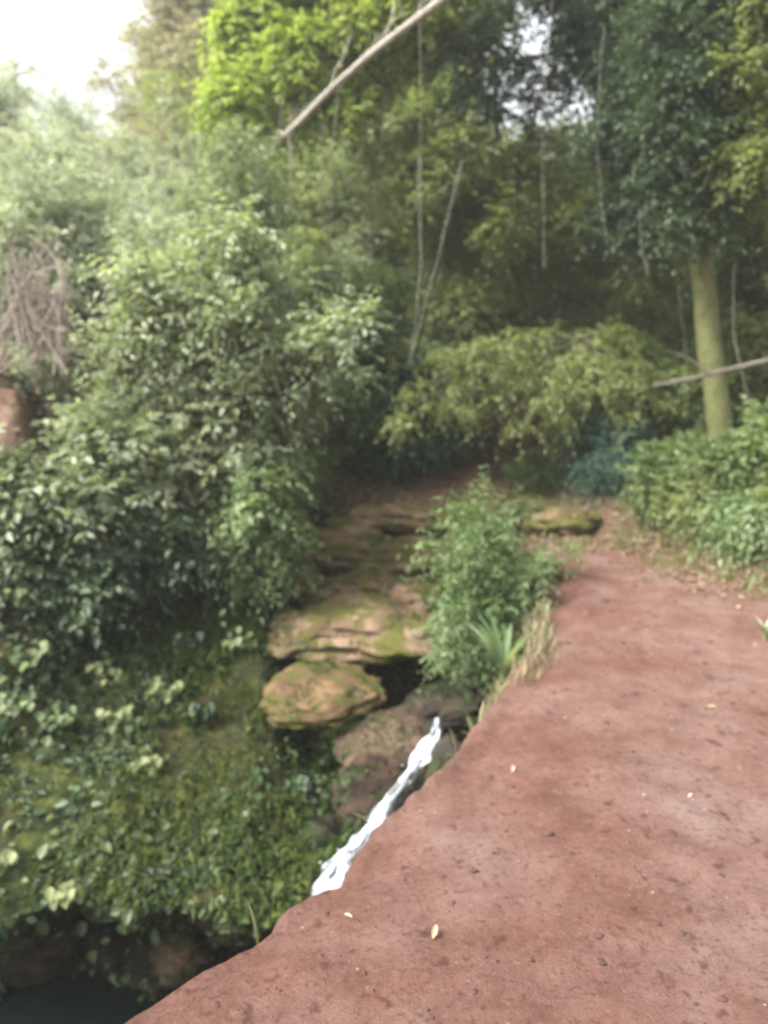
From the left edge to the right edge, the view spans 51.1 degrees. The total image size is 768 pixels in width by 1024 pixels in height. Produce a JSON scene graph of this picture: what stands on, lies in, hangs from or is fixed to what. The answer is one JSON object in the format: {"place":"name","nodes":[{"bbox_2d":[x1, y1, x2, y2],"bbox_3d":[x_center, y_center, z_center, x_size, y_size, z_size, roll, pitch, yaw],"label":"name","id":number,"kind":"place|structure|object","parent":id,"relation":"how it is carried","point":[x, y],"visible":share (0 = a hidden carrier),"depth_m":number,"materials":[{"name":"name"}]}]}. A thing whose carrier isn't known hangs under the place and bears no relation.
{"place":"outdoors","nodes":[
{"label":"outdoors","id":0,"kind":"place"},
{"bbox_2d":[0,972,175,1023],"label":"pool water","id":1,"kind":"structure","parent":0,"point":[86,998],"depth_m":5.36,"materials":[{"name":"black liquid"}]},
{"bbox_2d":[0,351,551,1023],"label":"stream bank","id":2,"kind":"structure","parent":0,"point":[116,947],"depth_m":5.63,"materials":[{"name":"green plant"}]},
{"bbox_2d":[0,848,17,874],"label":"broad leaved plant","id":3,"kind":"object","parent":2,"relation":"on","point":[7,856],"visible":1,"depth_m":4.83,"materials":[{"name":"green plant"}]},
{"bbox_2d":[0,587,26,613],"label":"broad leaved plant","id":4,"kind":"object","parent":2,"relation":"on","point":[18,593],"visible":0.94,"depth_m":6.06,"materials":[{"name":"green plant"}]},
{"bbox_2d":[0,691,35,717],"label":"broad leaved plant","id":5,"kind":"object","parent":2,"relation":"on","point":[28,698],"visible":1,"depth_m":5.94,"materials":[{"name":"green plant"}]},
{"bbox_2d":[9,640,50,672],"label":"broad leaved plant","id":6,"kind":"object","parent":2,"relation":"on","point":[38,654],"visible":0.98,"depth_m":5.97,"materials":[{"name":"green plant"}]},
{"bbox_2d":[0,422,64,629],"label":"shrub","id":7,"kind":"object","parent":2,"relation":"on","point":[11,464],"visible":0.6,"depth_m":6.13,"materials":[{"name":"green plant"}]},
{"bbox_2d":[0,232,82,376],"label":"bare bush","id":8,"kind":"object","parent":2,"relation":"on","point":[58,330],"visible":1,"depth_m":6.31,"materials":[{"name":"brown plant"}]},
{"bbox_2d":[0,921,84,987],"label":"mossy rock","id":9,"kind":"object","parent":2,"relation":"on","point":[45,961],"visible":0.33,"depth_m":5.52,"materials":[{"name":"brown stone"}]},
{"bbox_2d":[35,703,75,731],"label":"broad leaved plant","id":10,"kind":"object","parent":2,"relation":"on","point":[65,719],"visible":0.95,"depth_m":5.95,"materials":[{"name":"green plant"}]},
{"bbox_2d":[44,879,83,910],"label":"broad leaved plant","id":11,"kind":"object","parent":2,"relation":"on","point":[61,895],"visible":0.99,"depth_m":4.70,"materials":[{"name":"green plant"}]},
{"bbox_2d":[0,154,150,405],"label":"shrub","id":12,"kind":"object","parent":2,"relation":"on","point":[22,227],"visible":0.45,"depth_m":7.94,"materials":[{"name":"green plant"}]},
{"bbox_2d":[0,116,211,445],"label":"shrub","id":13,"kind":"object","parent":2,"relation":"on","point":[145,225],"visible":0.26,"depth_m":8.47,"materials":[{"name":"green plant"}]},
{"bbox_2d":[86,659,126,686],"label":"broad leaved plant","id":14,"kind":"object","parent":2,"relation":"on","point":[98,669],"visible":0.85,"depth_m":6.30,"materials":[{"name":"green plant"}]},
{"bbox_2d":[0,386,216,602],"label":"shrub","id":15,"kind":"object","parent":2,"relation":"on","point":[120,450],"visible":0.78,"depth_m":6.44,"materials":[{"name":"green plant"}]},
{"bbox_2d":[95,705,132,733],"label":"broad leaved plant","id":16,"kind":"object","parent":2,"relation":"on","point":[127,714],"visible":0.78,"depth_m":6.06,"materials":[{"name":"green plant"}]},
{"bbox_2d":[0,447,255,663],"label":"shrub","id":17,"kind":"object","parent":2,"relation":"on","point":[87,610],"visible":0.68,"depth_m":6.32,"materials":[{"name":"green plant"}]},
{"bbox_2d":[130,754,161,776],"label":"broad leaved plant","id":18,"kind":"object","parent":2,"relation":"on","point":[157,760],"visible":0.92,"depth_m":5.62,"materials":[{"name":"green plant"}]},
{"bbox_2d":[0,527,331,999],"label":"ivy","id":19,"kind":"object","parent":2,"relation":"on","point":[95,917],"visible":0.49,"depth_m":5.38,"materials":[{"name":"green plant"}]},
{"bbox_2d":[148,676,183,703],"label":"broad leaved plant","id":20,"kind":"object","parent":2,"relation":"on","point":[166,692],"visible":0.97,"depth_m":6.17,"materials":[{"name":"green plant"}]},
{"bbox_2d":[146,924,221,988],"bbox_3d":[-1.314,2.851,5.242,0.429,0.380,0.469,8,12,43],"label":"mossy rock","id":21,"kind":"object","parent":2,"relation":"on","point":[176,959],"visible":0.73,"depth_m":5.12,"materials":[{"name":"brown stone"}]},
{"bbox_2d":[151,497,222,601],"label":"shrub","id":22,"kind":"object","parent":2,"relation":"on","point":[178,542],"visible":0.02,"depth_m":7.67,"materials":[{"name":"green plant"}]},
{"bbox_2d":[172,631,203,647],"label":"broad leaved plant","id":23,"kind":"object","parent":2,"relation":"on","point":[199,636],"visible":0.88,"depth_m":6.62,"materials":[{"name":"green plant"}]},
{"bbox_2d":[0,597,387,934],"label":"hanging moss","id":24,"kind":"object","parent":2,"relation":"hanging from","point":[307,855],"visible":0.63,"depth_m":5.11,"materials":[{"name":"green plant"}]},
{"bbox_2d":[187,701,214,721],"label":"broad leaved plant","id":25,"kind":"object","parent":2,"relation":"on","point":[205,711],"visible":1,"depth_m":6.03,"materials":[{"name":"green plant"}]},
{"bbox_2d":[0,543,410,945],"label":"hanging ferns","id":26,"kind":"object","parent":2,"relation":"on","point":[183,706],"visible":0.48,"depth_m":6.02,"materials":[{"name":"green plant"}]},
{"bbox_2d":[0,377,416,1001],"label":"moss tufts","id":27,"kind":"object","parent":2,"relation":"on","point":[152,751],"visible":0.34,"depth_m":5.78,"materials":[{"name":"green plant"}]},
{"bbox_2d":[0,531,420,1003],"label":"creeping plants","id":28,"kind":"object","parent":2,"relation":"on","point":[147,928],"visible":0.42,"depth_m":5.86,"materials":[{"name":"green plant"}]},
{"bbox_2d":[48,191,399,546],"bbox_3d":[-1.410,-0.965,7.503,3.955,3.559,2.848,6,11,32],"label":"shrub","id":29,"kind":"object","parent":2,"relation":"on","point":[192,317],"visible":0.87,"depth_m":6.70,"materials":[{"name":"green plant"}]},
{"bbox_2d":[222,626,257,650],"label":"broad leaved plant","id":30,"kind":"object","parent":2,"relation":"on","point":[236,640],"visible":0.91,"depth_m":6.60,"materials":[{"name":"green plant"}]},
{"bbox_2d":[171,448,334,626],"bbox_3d":[-1.128,0.280,7.048,1.472,1.705,1.462,9,13,44],"label":"shrub","id":31,"kind":"object","parent":2,"relation":"on","point":[265,523],"visible":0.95,"depth_m":6.82,"materials":[{"name":"green plant"}]},
{"bbox_2d":[265,607,318,660],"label":"mossy rock","id":32,"kind":"object","parent":2,"relation":"on","point":[286,624],"visible":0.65,"depth_m":6.75,"materials":[{"name":"brown stone"}]},
{"bbox_2d":[285,775,311,795],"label":"broad leaved plant","id":33,"kind":"object","parent":2,"relation":"on","point":[305,782],"visible":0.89,"depth_m":5.67,"materials":[{"name":"green plant"}]},
{"bbox_2d":[274,563,324,597],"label":"mossy rock","id":34,"kind":"object","parent":2,"relation":"on","point":[317,582],"visible":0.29,"depth_m":7.54,"materials":[{"name":"brown stone"}]},
{"bbox_2d":[294,816,347,853],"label":"mossy rock","id":35,"kind":"object","parent":2,"relation":"on","point":[321,832],"visible":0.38,"depth_m":5.14,"materials":[{"name":"green stone"}]},
{"bbox_2d":[259,660,386,729],"bbox_3d":[-0.450,1.348,6.049,1.014,0.338,0.739,-3,10,-20],"label":"mossy rock","id":36,"kind":"object","parent":2,"relation":"on","point":[323,695],"visible":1,"depth_m":5.92,"materials":[{"name":"brown stone"}]},
{"bbox_2d":[297,528,379,572],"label":"mossy rock","id":37,"kind":"object","parent":2,"relation":"on","point":[342,549],"visible":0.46,"depth_m":8.12,"materials":[{"name":"brown stone"}]},
{"bbox_2d":[334,523,392,543],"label":"mossy rock","id":38,"kind":"object","parent":37,"relation":"on","point":[378,535],"visible":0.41,"depth_m":8.77,"materials":[{"name":"brown stone"}]},
{"bbox_2d":[274,592,450,664],"bbox_3d":[-0.110,0.986,6.976,1.626,0.451,1.236,1,9,7],"label":"mossy rock","id":39,"kind":"object","parent":2,"relation":"on","point":[379,629],"visible":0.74,"depth_m":6.61,"materials":[{"name":"brown stone"}]},
{"bbox_2d":[297,569,406,602],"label":"mossy rock","id":40,"kind":"object","parent":39,"relation":"on","point":[374,582],"visible":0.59,"depth_m":7.50,"materials":[{"name":"brown stone"}]},
{"bbox_2d":[381,575,450,610],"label":"mossy rock","id":41,"kind":"object","parent":40,"relation":"on","point":[398,591],"visible":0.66,"depth_m":7.29,"materials":[{"name":"brown stone"}]},
{"bbox_2d":[190,458,555,845],"bbox_3d":[0.141,0.720,8.003,2.766,2.099,6.478,0,9,0],"label":"terrace moss","id":42,"kind":"object","parent":2,"relation":"on","point":[239,671],"visible":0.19,"depth_m":6.51,"materials":[{"name":"green plant"}]},
{"bbox_2d":[329,751,420,824],"bbox_3d":[-0.040,1.823,5.334,0.645,0.367,0.531,-3,9,-17],"label":"mossy rock","id":43,"kind":"object","parent":2,"relation":"on","point":[361,783],"visible":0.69,"depth_m":5.23,"materials":[{"name":"brown stone"}]},
{"bbox_2d":[311,718,441,895],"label":"stream water","id":44,"kind":"structure","parent":2,"relation":"on","point":[340,863],"depth_m":4.82,"materials":[{"name":"white liquid"}]},
{"bbox_2d":[322,500,449,534],"bbox_3d":[0.058,0.065,9.316,1.581,0.366,0.976,0,9,0],"label":"mossy rock","id":45,"kind":"object","parent":2,"relation":"on","point":[386,516],"visible":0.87,"depth_m":9.03,"materials":[{"name":"brown stone"}]},
{"bbox_2d":[333,706,444,779],"bbox_3d":[0.042,1.630,5.616,0.841,0.404,0.647,2,9,11],"label":"mossy rock","id":46,"kind":"object","parent":2,"relation":"on","point":[396,735],"visible":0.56,"depth_m":5.58,"materials":[{"name":"brown stone"}]},
{"bbox_2d":[341,535,467,580],"bbox_3d":[0.253,0.502,8.380,1.395,0.411,1.002,1,9,6],"label":"mossy rock","id":47,"kind":"object","parent":2,"relation":"on","point":[383,558],"visible":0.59,"depth_m":8.09,"materials":[{"name":"brown stone"}]},
{"bbox_2d":[248,544,561,944],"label":"grass","id":48,"kind":"structure","parent":2,"relation":"on","point":[530,665],"depth_m":4.88,"materials":[{"name":"plant"}]},
{"bbox_2d":[418,733,461,789],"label":"mossy rock","id":49,"kind":"object","parent":2,"relation":"on","point":[443,754],"visible":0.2,"depth_m":5.10,"materials":[{"name":"grey stone"}]},
{"bbox_2d":[400,678,489,743],"bbox_3d":[0.498,1.473,5.953,0.763,0.436,0.753,0,9,0],"label":"mossy rock","id":50,"kind":"object","parent":2,"relation":"on","point":[442,700],"visible":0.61,"depth_m":5.72,"materials":[{"name":"brown stone"}]},
{"bbox_2d":[411,606,515,698],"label":"shrub","id":51,"kind":"object","parent":50,"relation":"on","point":[464,642],"visible":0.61,"depth_m":5.95,"materials":[{"name":"green plant"}]},
{"bbox_2d":[460,688,492,728],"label":"grass","id":52,"kind":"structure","parent":2,"relation":"on","point":[472,719],"depth_m":5.69,"materials":[{"name":"green plant"}]},
{"bbox_2d":[397,465,566,694],"bbox_3d":[0.733,0.621,6.060,1.276,1.971,1.218,0,9,0],"label":"shrub","id":53,"kind":"object","parent":2,"relation":"on","point":[481,544],"visible":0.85,"depth_m":5.96,"materials":[{"name":"green plant"}]},
{"bbox_2d":[464,613,535,685],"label":"strap leaved plant","id":54,"kind":"object","parent":2,"relation":"on","point":[494,646],"visible":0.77,"depth_m":5.21,"materials":[{"name":"green plant"}]},
{"bbox_2d":[435,421,706,544],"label":"grass","id":55,"kind":"structure","parent":2,"relation":"on","point":[454,493],"depth_m":9.65,"materials":[{"name":"green plant"}]},
{"bbox_2d":[454,426,767,605],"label":"leaf litter","id":56,"kind":"object","parent":2,"relation":"on","point":[597,540],"visible":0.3,"depth_m":7.77,"materials":[{"name":"brown plant"}]},
{"bbox_2d":[0,0,614,201],"label":"sky","id":57,"kind":"structure","parent":0,"point":[51,33],"materials":[{"name":"white"}]},
{"bbox_2d":[1,268,767,391],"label":"hillside","id":58,"kind":"structure","parent":0,"point":[32,381],"depth_m":17.20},
{"bbox_2d":[0,48,60,180],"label":"tree","id":59,"kind":"object","parent":58,"relation":"on","point":[6,98],"visible":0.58,"depth_m":17.29,"materials":[{"name":"green plant"}]},
{"bbox_2d":[0,101,105,373],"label":"tree","id":60,"kind":"object","parent":58,"relation":"on","point":[17,151],"visible":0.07,"depth_m":15.62,"materials":[{"name":"green plant"}]},
{"bbox_2d":[0,63,116,203],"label":"tree","id":61,"kind":"object","parent":58,"relation":"on","point":[22,114],"visible":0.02,"depth_m":25.33,"materials":[{"name":"green plant"}]},
{"bbox_2d":[14,75,120,178],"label":"tree","id":62,"kind":"object","parent":58,"relation":"on","point":[61,104],"visible":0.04,"depth_m":25.53,"materials":[{"name":"green plant"}]},
{"bbox_2d":[73,56,153,203],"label":"tree","id":63,"kind":"object","parent":58,"relation":"on","point":[114,65],"depth_m":22.45,"materials":[{"name":"green plant"}]},
{"bbox_2d":[55,135,178,359],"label":"tree","id":64,"kind":"object","parent":58,"relation":"on","point":[107,168],"depth_m":16.72,"materials":[{"name":"green plant"}]},
{"bbox_2d":[65,0,219,169],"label":"tree","id":65,"kind":"object","parent":58,"relation":"on","point":[111,89],"visible":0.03,"depth_m":22.25,"materials":[{"name":"green plant"}]},
{"bbox_2d":[75,0,263,216],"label":"tree","id":66,"kind":"object","parent":58,"relation":"on","point":[175,35],"visible":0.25,"depth_m":18.73,"materials":[{"name":"green plant"}]},
{"bbox_2d":[77,97,341,242],"bbox_3d":[-3.534,-5.256,15.987,5.311,5.623,3.838,5,11,31],"label":"tree","id":67,"kind":"object","parent":58,"relation":"on","point":[139,158],"visible":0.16,"depth_m":15.62,"materials":[{"name":"green plant"}]},
{"bbox_2d":[116,2,347,262],"bbox_3d":[-3.049,-9.097,18.327,6.288,11.276,7.802,5,10,27],"label":"tree","id":68,"kind":"object","parent":58,"relation":"on","point":[173,81],"visible":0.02,"depth_m":15.91,"materials":[{"name":"green plant"}]},
{"bbox_2d":[248,106,381,290],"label":"tree","id":69,"kind":"object","parent":58,"relation":"on","point":[309,205],"visible":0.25,"depth_m":12.83,"materials":[{"name":"green plant"}]},
{"bbox_2d":[333,42,535,289],"bbox_3d":[0.594,-7.960,18.478,5.812,9.236,4.684,5,10,31],"label":"tree","id":70,"kind":"object","parent":58,"relation":"on","point":[463,66],"depth_m":17.13,"materials":[{"name":"green plant"}]},
{"bbox_2d":[307,55,607,347],"bbox_3d":[1.344,-4.615,12.450,5.364,5.819,4.323,6,11,35],"label":"tree","id":71,"kind":"object","parent":58,"relation":"on","point":[432,95],"visible":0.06,"depth_m":12.29,"materials":[{"name":"green plant"}]},
{"bbox_2d":[450,148,587,338],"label":"tree","id":72,"kind":"object","parent":58,"relation":"on","point":[539,312],"visible":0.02,"depth_m":13.68,"materials":[{"name":"green plant"}]},
{"bbox_2d":[575,230,744,362],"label":"tree","id":73,"kind":"object","parent":58,"relation":"on","point":[680,333],"visible":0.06,"depth_m":13.88,"materials":[{"name":"green plant"}]},
{"bbox_2d":[35,391,767,1023],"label":"ground","id":74,"kind":"structure","parent":0,"point":[463,477],"depth_m":9.71,"materials":[{"name":"brown soil"}]},
{"bbox_2d":[268,280,432,520],"bbox_3d":[-0.849,-1.208,9.665,2.635,3.003,3.545,5,10,27],"label":"shrub","id":75,"kind":"object","parent":74,"relation":"on","point":[318,487],"visible":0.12,"depth_m":9.58,"materials":[{"name":"green plant"}]},
{"bbox_2d":[173,0,531,184],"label":"leaning tree","id":76,"kind":"object","parent":74,"relation":"on","point":[306,53],"visible":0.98,"depth_m":9.19,"materials":[{"name":"green plant"}]},
{"bbox_2d":[293,246,464,452],"bbox_3d":[-0.249,-2.173,11.537,3.202,3.057,3.270,6,11,32],"label":"shrub","id":77,"kind":"object","parent":74,"relation":"on","point":[389,288],"visible":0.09,"depth_m":10.97,"materials":[{"name":"green plant"}]},
{"bbox_2d":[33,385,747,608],"bbox_3d":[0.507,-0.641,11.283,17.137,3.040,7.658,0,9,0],"label":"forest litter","id":78,"kind":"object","parent":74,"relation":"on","point":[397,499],"visible":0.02,"depth_m":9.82,"materials":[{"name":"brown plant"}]},
{"bbox_2d":[64,114,403,448],"bbox_3d":[-1.585,-2.035,9.252,2.891,4.520,3.537,5,10,30],"label":"shrub","id":79,"kind":"object","parent":78,"relation":"on","point":[229,174],"visible":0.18,"depth_m":8.67,"materials":[{"name":"green plant"}]},
{"bbox_2d":[257,79,506,323],"bbox_3d":[-0.286,-4.377,12.890,4.793,5.200,3.385,9,12,44],"label":"tree","id":80,"kind":"object","parent":78,"relation":"on","point":[349,195],"visible":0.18,"depth_m":12.38,"materials":[{"name":"green plant"}]},
{"bbox_2d":[308,311,511,494],"bbox_3d":[0.108,-1.331,10.436,2.912,2.478,2.643,0,9,0],"label":"shrub","id":81,"kind":"object","parent":74,"relation":"on","point":[392,464],"visible":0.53,"depth_m":9.98,"materials":[{"name":"green plant"}]},
{"bbox_2d":[358,367,501,436],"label":"shrub","id":82,"kind":"object","parent":74,"relation":"on","point":[443,395],"visible":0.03,"depth_m":10.85,"materials":[{"name":"green plant"}]},
{"bbox_2d":[418,404,492,474],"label":"shrub","id":83,"kind":"object","parent":74,"relation":"on","point":[460,453],"visible":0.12,"depth_m":10.64,"materials":[{"name":"green plant"}]},
{"bbox_2d":[407,485,595,625],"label":"shrub","id":84,"kind":"object","parent":74,"relation":"on","point":[519,510],"visible":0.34,"depth_m":6.72,"materials":[{"name":"green plant"}]},
{"bbox_2d":[478,439,576,498],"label":"shrub","id":85,"kind":"object","parent":74,"relation":"on","point":[540,471],"visible":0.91,"depth_m":9.78,"materials":[{"name":"green plant"}]},
{"bbox_2d":[401,0,660,414],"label":"canopy tree","id":86,"kind":"object","parent":74,"relation":"on","point":[577,23],"visible":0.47,"depth_m":9.19,"materials":[{"name":"green plant"}]},
{"bbox_2d":[505,491,557,512],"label":"mossy rock","id":87,"kind":"object","parent":74,"relation":"on","point":[531,495],"visible":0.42,"depth_m":9.51,"materials":[{"name":"brown stone"}]},
{"bbox_2d":[375,324,688,466],"bbox_3d":[1.673,-1.158,9.296,3.656,1.991,1.087,-1,9,-8],"label":"drooping tree","id":88,"kind":"object","parent":74,"relation":"on","point":[591,370],"visible":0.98,"depth_m":9.16,"materials":[{"name":"green plant"}]},
{"bbox_2d":[341,63,725,431],"bbox_3d":[1.825,-3.331,10.338,4.723,5.094,2.876,0,9,0],"label":"understory tree","id":89,"kind":"object","parent":74,"relation":"on","point":[444,151],"visible":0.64,"depth_m":10.08,"materials":[{"name":"green plant"}]},
{"bbox_2d":[524,504,604,536],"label":"mossy rock","id":90,"kind":"object","parent":74,"relation":"on","point":[557,519],"visible":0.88,"depth_m":8.77,"materials":[{"name":"brown stone"}]},
{"bbox_2d":[545,393,664,483],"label":"shrub","id":91,"kind":"object","parent":74,"relation":"on","point":[601,434],"visible":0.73,"depth_m":9.49,"materials":[{"name":"green plant"}]},
{"bbox_2d":[516,154,695,356],"bbox_3d":[3.412,-4.016,13.742,3.478,4.144,4.659,-1,9,-3],"label":"tree","id":92,"kind":"object","parent":74,"relation":"on","point":[582,296],"visible":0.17,"depth_m":12.48,"materials":[{"name":"green plant"}]},
{"bbox_2d":[555,438,656,511],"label":"shrub","id":93,"kind":"object","parent":74,"relation":"on","point":[591,462],"visible":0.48,"depth_m":9.14,"materials":[{"name":"green plant"}]},
{"bbox_2d":[527,448,767,598],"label":"grass","id":94,"kind":"structure","parent":74,"relation":"on","point":[689,555],"depth_m":7.30,"materials":[{"name":"green plant"}]},
{"bbox_2d":[620,464,696,544],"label":"shrub","id":95,"kind":"object","parent":74,"relation":"on","point":[660,505],"visible":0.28,"depth_m":7.90,"materials":[{"name":"green plant"}]},
{"bbox_2d":[605,426,715,540],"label":"shrub","id":96,"kind":"object","parent":74,"relation":"on","point":[655,458],"visible":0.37,"depth_m":8.10,"materials":[{"name":"green plant"}]},
{"bbox_2d":[560,0,767,452],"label":"mossy tree","id":97,"kind":"object","parent":74,"relation":"on","point":[670,127],"visible":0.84,"depth_m":7.73,"materials":[{"name":"green plant"}]},
{"bbox_2d":[652,349,767,386],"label":"fallen branch","id":98,"kind":"object","parent":97,"relation":"attached to","point":[735,367],"visible":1,"depth_m":8.08,"materials":[{"name":"wood"}]},
{"bbox_2d":[587,325,765,440],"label":"shrub","id":99,"kind":"object","parent":74,"relation":"on","point":[693,421],"visible":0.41,"depth_m":9.81,"materials":[{"name":"green plant"}]},
{"bbox_2d":[637,303,767,428],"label":"shrub","id":100,"kind":"object","parent":74,"relation":"on","point":[751,337],"visible":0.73,"depth_m":9.24,"materials":[{"name":"green plant"}]},
{"bbox_2d":[645,459,767,558],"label":"shrub","id":101,"kind":"object","parent":74,"relation":"on","point":[690,529],"visible":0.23,"depth_m":7.21,"materials":[{"name":"green plant"}]},
{"bbox_2d":[656,123,767,350],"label":"tree","id":102,"kind":"object","parent":74,"relation":"on","point":[750,287],"visible":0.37,"depth_m":11.78,"materials":[{"name":"green plant"}]},
{"bbox_2d":[669,394,767,508],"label":"shrub","id":103,"kind":"object","parent":74,"relation":"on","point":[747,448],"visible":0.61,"depth_m":7.20,"materials":[{"name":"green plant"}]},
{"bbox_2d":[672,486,767,578],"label":"shrub","id":104,"kind":"object","parent":74,"relation":"on","point":[739,519],"visible":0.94,"depth_m":6.59,"materials":[{"name":"green plant"}]},
{"bbox_2d":[677,0,767,252],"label":"edge tree","id":105,"kind":"object","parent":74,"relation":"on","point":[755,71],"visible":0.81,"depth_m":7.19,"materials":[{"name":"green plant"}]},
{"bbox_2d":[143,538,767,1023],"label":"path","id":106,"kind":"structure","parent":0,"point":[699,966],"depth_m":2.74,"materials":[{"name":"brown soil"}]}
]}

